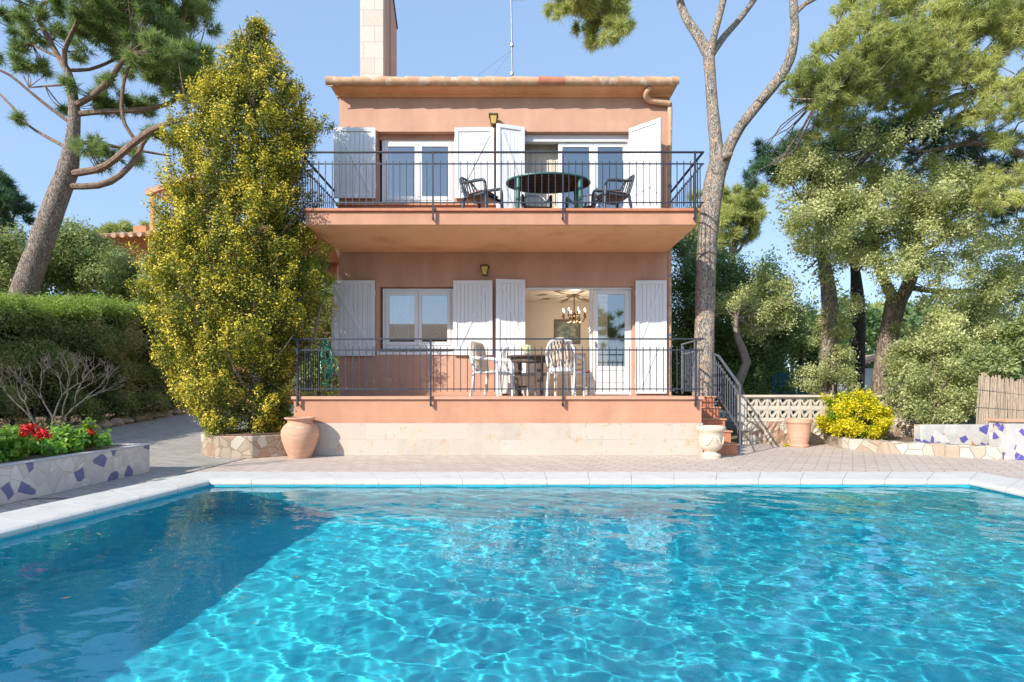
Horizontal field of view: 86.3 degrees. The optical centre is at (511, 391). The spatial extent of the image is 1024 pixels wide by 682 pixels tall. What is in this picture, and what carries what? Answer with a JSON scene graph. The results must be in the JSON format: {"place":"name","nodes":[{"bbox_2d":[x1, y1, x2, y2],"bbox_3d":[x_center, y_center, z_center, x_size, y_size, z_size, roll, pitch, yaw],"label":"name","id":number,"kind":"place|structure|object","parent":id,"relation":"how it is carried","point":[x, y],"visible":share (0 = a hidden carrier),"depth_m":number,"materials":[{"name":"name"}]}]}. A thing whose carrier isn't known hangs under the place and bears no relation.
{"place":"outdoors","nodes":[
{"label":"outdoors","id":0,"kind":"place"},
{"bbox_2d":[95,218,149,239],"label":"pine tree","id":1,"kind":"object","parent":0,"point":[122,226],"visible":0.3,"depth_m":33.35,"materials":[{"name":"green plant"}]},
{"bbox_2d":[0,402,293,428],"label":"garden slope","id":2,"kind":"structure","parent":0,"point":[74,423],"depth_m":13.95,"materials":[{"name":"plant"}]},
{"bbox_2d":[0,165,37,233],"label":"pine tree","id":3,"kind":"object","parent":2,"relation":"on","point":[13,201],"visible":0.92,"depth_m":22.03,"materials":[{"name":"green plant"}]},
{"bbox_2d":[0,216,71,295],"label":"garden bush","id":4,"kind":"object","parent":2,"relation":"on","point":[12,247],"visible":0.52,"depth_m":14.54,"materials":[{"name":"green plant"}]},
{"bbox_2d":[29,213,170,302],"bbox_3d":[-12.068,-2.221,16.008,3.941,6.036,2.853,0,0,0],"label":"garden bush","id":5,"kind":"object","parent":2,"relation":"on","point":[101,265],"visible":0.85,"depth_m":15.52,"materials":[{"name":"green plant"}]},
{"bbox_2d":[0,0,228,299],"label":"pine tree","id":6,"kind":"object","parent":2,"relation":"on","point":[159,51],"visible":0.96,"depth_m":13.85,"materials":[{"name":"green plant"}]},
{"bbox_2d":[29,404,293,498],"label":"garden path","id":7,"kind":"structure","parent":0,"point":[179,442],"depth_m":9.81,"materials":[{"name":"grey concrete"}]},
{"bbox_2d":[78,421,101,430],"bbox_3d":[-9.436,0.805,12.129,0.477,0.292,0.512,0,0,12],"label":"edging rock","id":8,"kind":"object","parent":7,"relation":"on","point":[100,427],"visible":0.23,"depth_m":12.11,"materials":[{"name":"stone"}]},
{"bbox_2d":[96,419,113,428],"bbox_3d":[-9.401,0.775,12.573,0.463,0.254,0.416,0,0,0],"label":"edging rock","id":9,"kind":"object","parent":7,"relation":"on","point":[106,424],"visible":0.53,"depth_m":12.44,"materials":[{"name":"stone"}]},
{"bbox_2d":[109,418,123,425],"bbox_3d":[-9.350,0.740,12.921,0.316,0.225,0.353,0,0,-20],"label":"edging rock","id":10,"kind":"object","parent":7,"relation":"on","point":[117,421],"visible":0.78,"depth_m":12.82,"materials":[{"name":"stone"}]},
{"bbox_2d":[119,416,133,423],"bbox_3d":[-9.409,0.724,13.200,0.448,0.254,0.410,0,0,-40],"label":"edging rock","id":11,"kind":"object","parent":7,"relation":"on","point":[126,420],"visible":0.51,"depth_m":13.13,"materials":[{"name":"stone"}]},
{"bbox_2d":[130,415,145,421],"bbox_3d":[-9.293,0.709,13.560,0.338,0.264,0.388,0,0,-39],"label":"edging rock","id":12,"kind":"object","parent":7,"relation":"on","point":[141,419],"visible":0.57,"depth_m":13.45,"materials":[{"name":"stone"}]},
{"bbox_2d":[129,241,173,409],"bbox_3d":[-9.554,-1.654,14.521,1.324,4.897,1.411,0,0,0],"label":"garden bush","id":13,"kind":"object","parent":7,"relation":"on","point":[140,276],"visible":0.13,"depth_m":14.30,"materials":[{"name":"green plant"}]},
{"bbox_2d":[148,411,163,417],"bbox_3d":[-9.281,0.627,14.210,0.364,0.222,0.408,0,0,38],"label":"edging rock","id":14,"kind":"object","parent":7,"relation":"on","point":[157,413],"visible":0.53,"depth_m":14.14,"materials":[{"name":"stone"}]},
{"bbox_2d":[160,409,172,416],"bbox_3d":[-9.236,0.609,14.551,0.346,0.250,0.337,0,0,-39],"label":"edging rock","id":15,"kind":"object","parent":7,"relation":"on","point":[168,414],"visible":0.53,"depth_m":14.46,"materials":[{"name":"stone"}]},
{"bbox_2d":[171,408,182,414],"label":"edging rock","id":16,"kind":"object","parent":7,"relation":"on","point":[177,411],"visible":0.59,"depth_m":14.80,"materials":[{"name":"stone"}]},
{"bbox_2d":[178,406,191,413],"bbox_3d":[-9.155,0.542,15.232,0.374,0.267,0.418,0,0,44],"label":"edging rock","id":17,"kind":"object","parent":7,"relation":"on","point":[185,410],"visible":0.29,"depth_m":15.13,"materials":[{"name":"stone"}]},
{"bbox_2d":[0,486,1023,681],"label":"pool water","id":18,"kind":"structure","parent":0,"point":[669,583],"depth_m":3.10,"materials":[{"name":"blue liquid"}]},
{"bbox_2d":[64,491,363,622],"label":"floating leaves","id":19,"kind":"object","parent":18,"relation":"on","point":[236,585],"visible":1,"depth_m":3.65,"materials":[{"name":"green plant"}]},
{"bbox_2d":[0,442,1023,512],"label":"pool deck","id":20,"kind":"structure","parent":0,"point":[763,459],"depth_m":8.22,"materials":[{"name":"beige stone"}]},
{"bbox_2d":[0,443,150,505],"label":"mosaic planter","id":21,"kind":"object","parent":20,"relation":"on","point":[36,475],"visible":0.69,"depth_m":6.01,"materials":[{"name":"white stone mosaic"},{"name":"blue ceramic tile"},{"name":"mortar"}]},
{"bbox_2d":[0,423,54,462],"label":"geranium plant","id":22,"kind":"object","parent":21,"relation":"in","point":[16,442],"visible":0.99,"depth_m":5.57,"materials":[{"name":"green plant"}]},
{"bbox_2d":[0,350,125,431],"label":"bare shrub","id":23,"kind":"object","parent":21,"relation":"on","point":[28,413],"visible":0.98,"depth_m":6.61,"materials":[{"name":"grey plant"}]},
{"bbox_2d":[21,414,114,456],"bbox_3d":[-5.255,0.550,6.500,0.875,0.524,1.490,0,0,0],"label":"geranium plant","id":24,"kind":"object","parent":21,"relation":"in","point":[76,439],"visible":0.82,"depth_m":6.30,"materials":[{"name":"green plant"}]},
{"bbox_2d":[201,429,286,457],"bbox_3d":[-4.550,0.897,9.510,1.500,0.385,1.380,0,0,0],"label":"stone planter","id":25,"kind":"object","parent":20,"relation":"on","point":[237,444],"visible":0.67,"depth_m":8.90,"materials":[{"name":"stone"}]},
{"bbox_2d":[123,11,341,437],"bbox_3d":[-4.810,-2.699,9.543,3.314,7.659,2.887,0,0,0],"label":"golden cypress","id":26,"kind":"object","parent":25,"relation":"in","point":[234,89],"visible":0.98,"depth_m":8.92,"materials":[{"name":"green plant"}]},
{"bbox_2d":[259,210,337,427],"bbox_3d":[-3.913,-1.210,9.935,1.540,4.035,1.203,0,0,0],"label":"evergreen shrub","id":27,"kind":"object","parent":25,"relation":"in","point":[286,410],"visible":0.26,"depth_m":9.81,"materials":[{"name":"green plant"}]},
{"bbox_2d":[281,417,318,458],"bbox_3d":[-3.469,0.759,8.940,0.590,0.662,0.590,0,0,0],"label":"terracotta jar","id":28,"kind":"object","parent":20,"relation":"on","point":[299,437],"visible":1,"depth_m":8.74,"materials":[{"name":"orange ceramic"}]},
{"bbox_2d":[0,472,1023,539],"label":"pool coping","id":29,"kind":"object","parent":20,"relation":"on","point":[24,520],"visible":1,"depth_m":6.38,"materials":[{"name":"white stone"}]},
{"bbox_2d":[1,485,1022,539],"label":"pool basin","id":30,"kind":"object","parent":20,"relation":"in","point":[548,485],"visible":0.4,"depth_m":6.39,"materials":[{"name":"teal tile"}]},
{"bbox_2d":[291,0,738,455],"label":"villa","id":31,"kind":"object","parent":20,"relation":"on","point":[544,264],"visible":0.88,"depth_m":10.96,"materials":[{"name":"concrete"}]},
{"bbox_2d":[389,148,391,195],"bbox_3d":[-2.597,-4.295,11.394,0.168,2.230,0.068,0,0,0],"label":"curtain","id":32,"kind":"object","parent":31,"relation":"hanging from","point":[390,174],"visible":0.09,"depth_m":11.39,"materials":[{"name":"fabric"}]},
{"bbox_2d":[390,295,408,341],"bbox_3d":[-2.374,-1.235,11.374,0.460,1.850,0.068,0,0,0],"label":"window pane","id":33,"kind":"structure","parent":31,"relation":"hanging from","point":[399,316],"depth_m":11.37,"materials":[{"name":"glass"}]},
{"bbox_2d":[383,289,452,348],"bbox_3d":[-1.909,-1.475,11.152,1.451,1.230,0.075,0,0,0],"label":"window","id":34,"kind":"structure","parent":31,"relation":"in","point":[418,293],"depth_m":11.12,"materials":[{"name":"white wood"}]},
{"bbox_2d":[382,140,454,201],"bbox_3d":[-1.917,-4.490,11.213,1.497,1.299,0.075,0,0,0],"label":"window","id":35,"kind":"structure","parent":31,"relation":"in","point":[418,145],"depth_m":11.18,"materials":[{"name":"white wood"}]},
{"bbox_2d":[444,148,447,195],"bbox_3d":[-1.264,-4.295,11.394,0.291,2.230,0.068,0,0,0],"label":"curtain","id":36,"kind":"object","parent":31,"relation":"hanging from","point":[445,171],"visible":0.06,"depth_m":11.39,"materials":[{"name":"blue fabric"}]},
{"bbox_2d":[459,176,503,207],"bbox_3d":[-0.589,-3.520,9.983,0.712,0.887,0.609,0,0,32],"label":"plastic armchair","id":37,"kind":"object","parent":31,"relation":"on","point":[480,196],"visible":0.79,"depth_m":9.87,"materials":[{"name":"grey plastic"}]},
{"bbox_2d":[468,190,498,197],"bbox_3d":[-0.528,-3.552,9.945,0.450,0.078,0.450,0,0,32],"label":"seat cushion","id":38,"kind":"object","parent":37,"relation":"on","point":[489,192],"visible":0.33,"depth_m":9.80,"materials":[{"name":"brown fabric"}]},
{"bbox_2d":[480,264,489,275],"bbox_3d":[-0.544,-2.425,10.919,0.182,0.237,0.221,0,0,0],"label":"wall lantern","id":39,"kind":"object","parent":31,"relation":"attached to","point":[484,268],"depth_m":10.84,"materials":[{"name":"gold metal"}]},
{"bbox_2d":[468,341,513,395],"bbox_3d":[-0.410,-0.408,9.811,0.718,1.004,0.609,0,0,28],"label":"plastic armchair","id":40,"kind":"object","parent":31,"relation":"on","point":[497,371],"visible":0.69,"depth_m":9.68,"materials":[{"name":"white plastic"}]},
{"bbox_2d":[472,342,488,370],"bbox_3d":[-0.568,-0.615,9.895,0.073,0.560,0.420,-16,-7,27],"label":"back cushion","id":41,"kind":"object","parent":40,"relation":"on","point":[481,365],"visible":0.7,"depth_m":9.83,"materials":[{"name":"beige fabric"}]},
{"bbox_2d":[489,113,497,126],"bbox_3d":[-0.368,-5.431,10.918,0.190,0.245,0.225,0,0,0],"label":"wall lantern","id":42,"kind":"object","parent":31,"relation":"attached to","point":[493,117],"depth_m":10.84,"materials":[{"name":"yellow glass"}]},
{"bbox_2d":[291,338,703,406],"bbox_3d":[-0.237,-0.314,10.085,6.925,1.147,1.889,0,0,0],"label":"terrace railing","id":43,"kind":"object","parent":31,"relation":"on","point":[695,350],"visible":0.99,"depth_m":9.16,"materials":[{"name":"metal"}]},
{"bbox_2d":[319,340,339,387],"bbox_3d":[-3.124,-0.449,9.345,0.366,0.853,0.130,0,0,0],"label":"garden hose","id":44,"kind":"object","parent":43,"relation":"hanging from","point":[330,362],"visible":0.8,"depth_m":9.33,"materials":[{"name":"green plastic"}]},
{"bbox_2d":[298,151,703,220],"bbox_3d":[-0.180,-3.443,10.085,6.810,1.157,1.889,0,0,0],"label":"balcony railing","id":45,"kind":"object","parent":31,"relation":"attached to","point":[333,201],"visible":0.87,"depth_m":9.16,"materials":[{"name":"metal"}]},
{"bbox_2d":[479,0,538,75],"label":"antenna","id":46,"kind":"object","parent":31,"relation":"attached to","point":[511,46],"visible":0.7,"depth_m":12.48,"materials":[{"name":"grey metal"}]},
{"bbox_2d":[500,346,536,395],"bbox_3d":[0.095,-0.408,10.661,0.609,1.004,0.718,0,0,-20],"label":"plastic armchair","id":47,"kind":"object","parent":31,"relation":"on","point":[524,374],"visible":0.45,"depth_m":10.72,"materials":[{"name":"white plastic"}]},
{"bbox_2d":[506,355,545,395],"bbox_3d":[0.314,-0.279,10.050,0.840,0.737,0.840,0,0,0],"label":"table","id":48,"kind":"object","parent":31,"relation":"on","point":[535,359],"visible":0.76,"depth_m":9.82,"materials":[{"name":"brown wood"}]},
{"bbox_2d":[515,344,530,354],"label":"potted plant","id":49,"kind":"object","parent":48,"relation":"on","point":[525,347],"visible":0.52,"depth_m":10.06,"materials":[{"name":"green plant"}]},
{"bbox_2d":[520,194,551,207],"bbox_3d":[0.455,-3.520,10.682,0.609,0.887,0.712,0,0,-4],"label":"plastic armchair","id":50,"kind":"object","parent":31,"relation":"on","point":[524,205],"visible":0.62,"depth_m":10.85,"materials":[{"name":"grey plastic"}]},
{"bbox_2d":[525,144,557,207],"bbox_3d":[0.590,-4.310,11.454,0.781,2.400,0.020,0,0,0],"label":"curtain","id":51,"kind":"object","parent":31,"relation":"hanging from","point":[540,157],"depth_m":11.45,"materials":[{"name":"beige fabric"}]},
{"bbox_2d":[527,360,568,395],"bbox_3d":[0.736,-0.408,10.562,0.718,1.004,0.609,0,0,-40],"label":"plastic armchair","id":52,"kind":"object","parent":31,"relation":"on","point":[566,384],"visible":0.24,"depth_m":10.50,"materials":[{"name":"white plastic"}]},
{"bbox_2d":[506,172,590,207],"bbox_3d":[0.661,-3.452,10.000,1.560,0.747,0.990,0,0,0],"label":"oval table","id":53,"kind":"object","parent":31,"relation":"on","point":[534,182],"visible":0.77,"depth_m":9.86,"materials":[{"name":"green plastic"}]},
{"bbox_2d":[545,340,585,395],"bbox_3d":[0.924,-0.408,9.599,0.609,1.004,0.718,0,0,22],"label":"plastic armchair","id":54,"kind":"object","parent":31,"relation":"on","point":[559,370],"visible":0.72,"depth_m":9.41,"materials":[{"name":"white plastic"}]},
{"bbox_2d":[550,340,573,367],"bbox_3d":[0.857,-0.615,9.433,0.420,0.560,0.073,0,14,22],"label":"back cushion","id":55,"kind":"object","parent":54,"relation":"on","point":[565,358],"visible":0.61,"depth_m":9.39,"materials":[{"name":"beige fabric"}]},
{"bbox_2d":[554,319,579,343],"bbox_3d":[1.417,-1.520,13.970,0.660,0.620,0.030,0,0,0],"label":"painting","id":56,"kind":"object","parent":31,"relation":"attached to","point":[563,328],"visible":0.7,"depth_m":13.96,"materials":[{"name":"green wood"}]},
{"bbox_2d":[562,294,586,323],"bbox_3d":[1.458,-1.930,12.800,0.569,0.680,0.566,0,0,-34],"label":"chandelier","id":57,"kind":"object","parent":31,"relation":"hanging from","point":[574,319],"visible":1,"depth_m":12.76,"materials":[{"name":"gold metal"}]},
{"bbox_2d":[558,143,592,207],"bbox_3d":[1.310,-4.095,11.225,0.720,1.989,0.050,0,0,0],"label":"door","id":58,"kind":"structure","parent":31,"relation":"in","point":[560,145],"depth_m":11.20,"materials":[{"name":"white wood"}]},
{"bbox_2d":[565,194,600,207],"bbox_3d":[1.411,-3.520,10.678,0.609,0.887,0.712,0,0,22],"label":"plastic armchair","id":59,"kind":"object","parent":31,"relation":"on","point":[570,200],"visible":0.26,"depth_m":10.75,"materials":[{"name":"grey plastic"}]},
{"bbox_2d":[571,353,598,394],"bbox_3d":[1.606,-0.385,12.016,0.440,0.952,0.478,0,0,-35],"label":"ladder back chair","id":60,"kind":"object","parent":31,"relation":"on","point":[580,354],"visible":0.35,"depth_m":12.17,"materials":[{"name":"white paint"}]},
{"bbox_2d":[593,143,626,207],"bbox_3d":[2.017,-4.095,11.204,0.685,1.989,0.092,0,0,0],"label":"door","id":61,"kind":"structure","parent":31,"relation":"in","point":[596,145],"depth_m":11.20,"materials":[{"name":"white wood"}]},
{"bbox_2d":[593,290,629,393],"bbox_3d":[2.030,-1.005,11.154,0.751,2.150,0.092,0,0,0],"label":"door","id":62,"kind":"structure","parent":31,"relation":"in","point":[626,293],"depth_m":11.15,"materials":[{"name":"white wood"}]},
{"bbox_2d":[591,174,634,207],"bbox_3d":[1.870,-3.520,9.967,0.712,0.887,0.609,0,0,-16],"label":"plastic armchair","id":63,"kind":"object","parent":31,"relation":"on","point":[612,195],"visible":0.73,"depth_m":9.80,"materials":[{"name":"grey plastic"}]},
{"bbox_2d":[596,190,625,198],"bbox_3d":[1.801,-3.552,9.947,0.450,0.078,0.450,0,0,-16],"label":"seat cushion","id":64,"kind":"object","parent":63,"relation":"on","point":[619,192],"visible":0.26,"depth_m":9.77,"materials":[{"name":"brown fabric"}]},
{"bbox_2d":[608,294,623,365],"bbox_3d":[2.175,-1.035,11.374,0.368,2.150,0.058,0,0,0],"label":"curtain","id":65,"kind":"object","parent":31,"relation":"hanging from","point":[615,315],"visible":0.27,"depth_m":11.37,"materials":[{"name":"fabric"}]},
{"bbox_2d":[541,0,815,395],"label":"pine tree","id":66,"kind":"object","parent":20,"relation":"on","point":[595,16],"visible":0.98,"depth_m":10.73,"materials":[{"name":"grey plant"}]},
{"bbox_2d":[696,425,725,458],"bbox_3d":[3.249,0.830,8.930,0.465,0.520,0.465,0,0,0],"label":"garden urn","id":67,"kind":"object","parent":20,"relation":"on","point":[711,440],"visible":1,"depth_m":8.78,"materials":[{"name":"beige stone"}]},
{"bbox_2d":[713,353,741,455],"bbox_3d":[3.855,0.184,9.818,0.040,1.812,1.209,0,0,0],"label":"stair railing","id":68,"kind":"object","parent":20,"relation":"on","point":[728,379],"visible":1,"depth_m":9.76,"materials":[{"name":"grey metal"}]},
{"bbox_2d":[785,418,812,446],"bbox_3d":[5.629,0.818,10.720,0.500,0.545,0.500,0,0,0],"label":"terracotta pot","id":69,"kind":"object","parent":20,"relation":"on","point":[798,431],"visible":0.99,"depth_m":10.56,"materials":[{"name":"orange ceramic"}]},
{"bbox_2d":[737,395,915,443],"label":"pierced block wall","id":70,"kind":"structure","parent":20,"relation":"on","point":[755,429],"depth_m":11.31,"materials":[{"name":"concrete"}]},
{"bbox_2d":[825,434,1002,459],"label":"stone kerb","id":71,"kind":"structure","parent":20,"relation":"on","point":[945,449],"depth_m":9.38,"materials":[{"name":"beige stone"}]},
{"bbox_2d":[914,424,988,444],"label":"mosaic wall","id":72,"kind":"structure","parent":20,"relation":"on","point":[974,434],"depth_m":9.55,"materials":[{"name":"white tile"}]},
{"bbox_2d":[950,307,1023,409],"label":"laurel shrub","id":73,"kind":"object","parent":20,"relation":"on","point":[999,359],"visible":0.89,"depth_m":9.95,"materials":[{"name":"green plant"}]},
{"bbox_2d":[984,418,1023,459],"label":"mosaic pillar","id":74,"kind":"structure","parent":20,"relation":"on","point":[1006,435],"depth_m":8.62,"materials":[{"name":"tile"}]},
{"bbox_2d":[0,0,1023,484],"label":"sky","id":75,"kind":"structure","parent":0,"point":[321,38],"materials":[{"name":"blue"}]},
{"bbox_2d":[715,397,975,441],"bbox_3d":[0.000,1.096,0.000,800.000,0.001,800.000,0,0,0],"label":"ground","id":76,"kind":"structure","parent":0,"point":[729,424],"depth_m":19.04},
{"bbox_2d":[0,283,238,429],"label":"cypress hedge","id":77,"kind":"object","parent":76,"relation":"on","point":[114,332],"visible":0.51,"depth_m":11.95,"materials":[{"name":"green cypress foliage"},{"name":"dark twig"}]},
{"bbox_2d":[0,260,329,401],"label":"background shrubbery","id":78,"kind":"object","parent":76,"relation":"on","point":[318,394],"depth_m":22.29,"materials":[{"name":"green plant"}]},
{"bbox_2d":[101,171,338,403],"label":"neighbour house","id":79,"kind":"structure","parent":76,"relation":"on","point":[137,235],"depth_m":25.30,"materials":[{"name":"paint"}]},
{"bbox_2d":[274,285,338,395],"bbox_3d":[-5.284,-0.936,14.363,2.682,4.077,2.285,0,0,0],"label":"garden bush","id":80,"kind":"object","parent":76,"relation":"on","point":[325,326],"visible":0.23,"depth_m":13.99,"materials":[{"name":"green plant"}]},
{"bbox_2d":[293,261,327,333],"bbox_3d":[-9.324,-4.740,25.995,2.682,6.159,2.567,0,0,0],"label":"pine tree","id":81,"kind":"object","parent":76,"relation":"on","point":[322,270],"visible":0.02,"depth_m":25.90,"materials":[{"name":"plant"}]},
{"bbox_2d":[672,220,729,395],"bbox_3d":[5.348,-2.054,15.944,1.992,6.066,1.820,0,0,-16],"label":"pine tree","id":82,"kind":"object","parent":76,"relation":"on","point":[687,244],"visible":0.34,"depth_m":15.75,"materials":[{"name":"green plant"}]},
{"bbox_2d":[683,178,772,415],"bbox_3d":[9.258,-3.202,23.996,3.978,12.010,3.475,0,0,13],"label":"pine tree","id":83,"kind":"object","parent":76,"relation":"on","point":[751,210],"visible":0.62,"depth_m":23.25,"materials":[{"name":"green plant"}]},
{"bbox_2d":[672,238,820,417],"bbox_3d":[6.010,-1.328,15.201,5.239,6.291,4.204,0,0,0],"label":"oak tree","id":84,"kind":"object","parent":76,"relation":"on","point":[764,358],"visible":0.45,"depth_m":14.62,"materials":[{"name":"green plant"}]},
{"bbox_2d":[715,257,806,417],"bbox_3d":[5.896,-0.844,13.019,2.533,4.666,2.142,0,0,0],"label":"oak tree","id":85,"kind":"object","parent":76,"relation":"on","point":[767,314],"visible":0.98,"depth_m":12.69,"materials":[{"name":"green plant"}]},
{"bbox_2d":[772,373,805,417],"bbox_3d":[7.401,0.252,14.615,0.892,1.477,0.030,0,0,0],"label":"fence","id":86,"kind":"object","parent":76,"relation":"on","point":[783,376],"visible":0.21,"depth_m":14.60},
{"bbox_2d":[783,307,819,372],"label":"background shrubbery","id":87,"kind":"object","parent":76,"relation":"on","point":[801,348],"visible":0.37,"depth_m":16.70,"materials":[{"name":"green plant"}]},
{"bbox_2d":[764,179,858,412],"bbox_3d":[7.061,-1.891,12.778,2.052,6.774,1.794,0,0,34],"label":"pine tree","id":88,"kind":"object","parent":76,"relation":"on","point":[827,284],"visible":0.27,"depth_m":12.66,"materials":[{"name":"green plant"}]},
{"bbox_2d":[787,308,866,405],"bbox_3d":[7.249,-0.403,12.655,1.771,3.202,1.431,0,0,0],"label":"ivy","id":89,"kind":"object","parent":88,"relation":"attached to","point":[847,377],"visible":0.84,"depth_m":12.48,"materials":[{"name":"plant"}]},
{"bbox_2d":[812,354,874,413],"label":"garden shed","id":90,"kind":"structure","parent":76,"relation":"on","point":[869,371],"depth_m":17.00,"materials":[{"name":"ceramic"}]},
{"bbox_2d":[672,286,1023,422],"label":"background shrubbery","id":91,"kind":"object","parent":76,"relation":"on","point":[872,326],"visible":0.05,"depth_m":19.31,"materials":[{"name":"green plant"}]},
{"bbox_2d":[815,221,893,394],"bbox_3d":[8.457,-1.560,13.454,1.886,6.251,1.812,0,0,32],"label":"pine tree","id":92,"kind":"object","parent":76,"relation":"on","point":[859,325],"visible":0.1,"depth_m":13.27,"materials":[{"name":"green plant"}]},
{"bbox_2d":[737,0,1023,241],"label":"pine tree","id":93,"kind":"object","parent":76,"relation":"on","point":[910,47],"visible":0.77,"depth_m":9.11,"materials":[{"name":"green plant"}]},
{"bbox_2d":[763,108,1023,401],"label":"oak tree","id":94,"kind":"object","parent":76,"relation":"on","point":[934,202],"visible":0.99,"depth_m":10.29,"materials":[{"name":"green plant"}]},
{"bbox_2d":[795,299,1023,321],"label":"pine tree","id":95,"kind":"object","parent":76,"relation":"on","point":[879,305],"visible":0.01,"depth_m":28.87,"materials":[{"name":"green plant"}]},
{"bbox_2d":[865,296,1010,417],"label":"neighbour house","id":96,"kind":"structure","parent":76,"relation":"on","point":[971,336],"depth_m":22.00,"materials":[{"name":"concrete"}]},
{"bbox_2d":[952,217,1023,417],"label":"young tree","id":97,"kind":"object","parent":76,"relation":"on","point":[1012,256],"visible":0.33,"depth_m":12.22,"materials":[{"name":"green plant"}]},
{"bbox_2d":[862,437,913,441],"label":"planting bed soil","id":98,"kind":"structure","parent":0,"point":[906,439],"depth_m":10.60,"materials":[{"name":"brown soil"}]},
{"bbox_2d":[813,388,896,439],"bbox_3d":[6.618,0.465,10.528,1.410,1.068,1.222,0,0,0],"label":"golden shrub","id":99,"kind":"object","parent":98,"relation":"on","point":[860,414],"visible":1,"depth_m":10.30,"materials":[{"name":"yellow plant"}]},
{"bbox_2d":[875,283,1017,438],"bbox_3d":[8.760,-0.603,10.983,2.934,3.212,2.327,0,0,0],"label":"laurel shrub","id":100,"kind":"object","parent":98,"relation":"on","point":[917,365],"visible":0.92,"depth_m":10.54,"materials":[{"name":"green plant"}]},
{"bbox_2d":[976,372,1023,423],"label":"reed screen","id":101,"kind":"object","parent":98,"relation":"on","point":[1014,399],"visible":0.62,"depth_m":9.78,"materials":[{"name":"beige plant"}]}
]}

